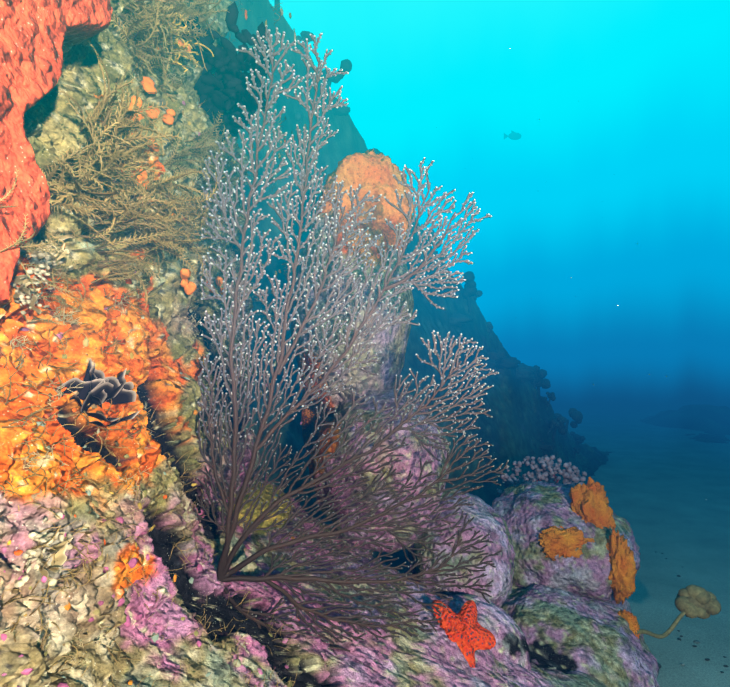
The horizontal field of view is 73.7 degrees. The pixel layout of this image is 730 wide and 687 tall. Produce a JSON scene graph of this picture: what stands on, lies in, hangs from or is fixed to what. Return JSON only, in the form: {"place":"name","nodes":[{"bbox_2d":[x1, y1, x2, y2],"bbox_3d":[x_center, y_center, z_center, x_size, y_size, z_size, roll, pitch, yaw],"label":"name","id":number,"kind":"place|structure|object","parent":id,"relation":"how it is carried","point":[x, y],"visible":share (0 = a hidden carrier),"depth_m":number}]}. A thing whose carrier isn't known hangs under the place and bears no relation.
{"place":"outdoors","nodes":[
{"label":"outdoors","id":0,"kind":"place"},
{"bbox_2d":[269,0,729,369],"label":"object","id":1,"kind":"structure","parent":0,"point":[614,188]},
{"bbox_2d":[504,130,520,139],"bbox_3d":[2.130,-3.005,7.021,0.255,0.140,0.060,0,0,-1],"label":"fish","id":2,"kind":"object","parent":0,"point":[512,135],"visible":1,"depth_m":7.00},
{"bbox_2d":[540,369,729,686],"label":"seabed","id":3,"kind":"structure","parent":0,"point":[661,484],"depth_m":4.32},
{"bbox_2d":[0,0,608,686],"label":"rock wall","id":4,"kind":"structure","parent":3,"relation":"on","point":[46,50],"depth_m":0.55},
{"bbox_2d":[10,224,73,587],"bbox_3d":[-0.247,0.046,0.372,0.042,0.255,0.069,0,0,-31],"label":"bryozoans","id":5,"kind":"object","parent":4,"relation":"attached to","point":[38,272],"visible":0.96,"depth_m":0.38},
{"bbox_2d":[57,358,139,425],"bbox_3d":[-0.238,0.044,0.439,0.061,0.063,0.054,0,0,-1],"label":"black bryozoan ruffle","id":6,"kind":"object","parent":4,"relation":"attached to","point":[99,388],"visible":1,"depth_m":0.45},
{"bbox_2d":[10,56,225,661],"bbox_3d":[-0.265,-0.067,0.669,0.072,0.684,0.638,0,0,-1],"label":"beige lace bryozoan","id":7,"kind":"object","parent":4,"relation":"on","point":[59,391],"visible":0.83,"depth_m":0.44},
{"bbox_2d":[0,0,296,686],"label":"hydroids","id":8,"kind":"object","parent":4,"relation":"on","point":[143,17],"visible":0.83,"depth_m":0.50},
{"bbox_2d":[1,3,306,686],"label":"encrusting lumps","id":9,"kind":"object","parent":4,"relation":"on","point":[132,562],"visible":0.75,"depth_m":0.52},
{"bbox_2d":[128,40,248,295],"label":"orange sponge nodules","id":10,"kind":"object","parent":4,"relation":"on","point":[190,287],"visible":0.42,"depth_m":0.68},
{"bbox_2d":[164,13,213,71],"bbox_3d":[-0.299,-0.469,0.777,0.067,0.088,0.105,0,0,18],"label":"yellow bryozoan tangle","id":11,"kind":"object","parent":4,"relation":"on","point":[176,46],"visible":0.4,"depth_m":0.77},
{"bbox_2d":[180,2,274,144],"bbox_3d":[-0.290,-0.501,0.928,0.224,0.197,0.244,0,0,-1],"label":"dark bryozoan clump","id":12,"kind":"object","parent":4,"relation":"on","point":[223,90],"visible":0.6,"depth_m":0.89},
{"bbox_2d":[194,25,508,651],"bbox_3d":[-0.009,-0.015,0.792,0.504,1.002,0.060,0,0,-12],"label":"sea fan","id":13,"kind":"object","parent":4,"relation":"attached to","point":[224,573],"visible":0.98,"depth_m":0.78},
{"bbox_2d":[308,388,450,552],"bbox_3d":[0.034,0.296,1.170,0.346,0.372,0.416,0,0,-1],"label":"boulder","id":14,"kind":"object","parent":4,"relation":"on","point":[413,451],"visible":0.62,"depth_m":1.02},
{"bbox_2d":[290,210,413,416],"bbox_3d":[-0.039,-0.096,1.355,0.334,0.655,0.538,0,0,-1],"label":"boulder","id":15,"kind":"object","parent":14,"relation":"on","point":[391,343],"visible":0.44,"depth_m":1.15},
{"bbox_2d":[301,387,329,454],"bbox_3d":[-0.154,0.216,1.517,0.094,0.285,0.107,0,0,-1],"label":"orange sponge","id":16,"kind":"object","parent":15,"relation":"attached to","point":[308,418],"visible":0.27,"depth_m":1.48},
{"bbox_2d":[316,149,413,251],"bbox_3d":[-0.003,-0.347,1.252,0.256,0.295,0.203,0,0,-1],"label":"orange sponge","id":17,"kind":"object","parent":15,"relation":"attached to","point":[371,170],"visible":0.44,"depth_m":1.17},
{"bbox_2d":[410,598,503,674],"bbox_3d":[0.091,0.712,1.018,0.409,0.294,0.415,0,0,-1],"label":"rock","id":18,"kind":"object","parent":4,"relation":"on","point":[439,642],"visible":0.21,"depth_m":0.96},
{"bbox_2d":[408,489,515,606],"bbox_3d":[0.279,0.605,1.418,0.302,0.329,0.400,0,0,-1],"label":"boulder","id":19,"kind":"object","parent":4,"relation":"on","point":[487,519],"visible":0.67,"depth_m":1.28},
{"bbox_2d":[439,594,531,670],"bbox_3d":[0.231,0.723,1.118,0.294,0.269,0.222,0,0,-1],"label":"rock","id":20,"kind":"object","parent":4,"relation":"on","point":[501,626],"visible":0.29,"depth_m":1.08},
{"bbox_2d":[432,600,495,667],"bbox_3d":[0.199,0.593,0.982,0.131,0.103,0.106,0,0,-1],"label":"starfish","id":21,"kind":"object","parent":20,"relation":"on","point":[467,632],"visible":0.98,"depth_m":0.98},
{"bbox_2d":[501,584,658,686],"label":"boulder","id":22,"kind":"object","parent":4,"relation":"on","point":[569,631],"visible":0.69,"depth_m":1.34},
{"bbox_2d":[617,609,639,638],"bbox_3d":[0.779,0.843,1.447,0.062,0.093,0.094,0,0,-1],"label":"sponge","id":23,"kind":"object","parent":22,"relation":"on","point":[631,620],"visible":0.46,"depth_m":1.43},
{"bbox_2d":[635,584,720,638],"bbox_3d":[0.927,0.813,1.484,0.325,0.129,0.094,0,0,-12],"label":"sea tulip","id":24,"kind":"object","parent":22,"relation":"attached to","point":[693,601],"visible":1,"depth_m":1.48},
{"bbox_2d":[225,0,729,573],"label":"slope rock","id":25,"kind":"object","parent":3,"relation":"on","point":[515,428],"visible":0.21,"depth_m":2.55},
{"bbox_2d":[249,0,585,455],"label":"slope growth","id":26,"kind":"object","parent":25,"relation":"on","point":[534,375],"visible":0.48,"depth_m":2.97},
{"bbox_2d":[404,564,631,612],"bbox_3d":[0.549,1.070,1.910,0.927,0.768,0.822,0,0,-1],"label":"boulder","id":27,"kind":"object","parent":3,"relation":"on","point":[625,605],"visible":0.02,"depth_m":1.73},
{"bbox_2d":[492,481,640,603],"bbox_3d":[0.681,0.725,1.748,0.520,0.414,0.525,0,0,-1],"label":"rock boulder","id":28,"kind":"object","parent":27,"relation":"on","point":[528,512],"visible":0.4,"depth_m":1.58},
{"bbox_2d":[495,455,586,494],"bbox_3d":[0.853,0.689,2.306,0.473,0.303,0.220,0,0,-1],"label":"soft coral","id":29,"kind":"object","parent":28,"relation":"on","point":[547,464],"visible":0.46,"depth_m":2.28},
{"bbox_2d":[538,526,594,560],"bbox_3d":[0.635,0.632,1.542,0.184,0.109,0.096,0,0,-1],"label":"sponge","id":30,"kind":"object","parent":28,"relation":"on","point":[555,541],"visible":0.96,"depth_m":1.52},
{"bbox_2d":[569,477,615,528],"bbox_3d":[0.753,0.572,1.640,0.138,0.260,0.138,0,0,-1],"label":"sponge","id":31,"kind":"object","parent":28,"relation":"on","point":[589,502],"visible":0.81,"depth_m":1.59},
{"bbox_2d":[606,529,636,603],"bbox_3d":[0.788,0.691,1.504,0.089,0.243,0.105,0,0,-41],"label":"sponge","id":32,"kind":"object","parent":28,"relation":"on","point":[623,572],"visible":0.96,"depth_m":1.48},
{"bbox_2d":[640,404,729,434],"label":"outcrop rock","id":33,"kind":"object","parent":3,"relation":"on","point":[706,417],"visible":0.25,"depth_m":8.81},
{"bbox_2d":[655,551,728,672],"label":"pebbles","id":34,"kind":"object","parent":3,"relation":"on","point":[683,664],"visible":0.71,"depth_m":1.93}
]}

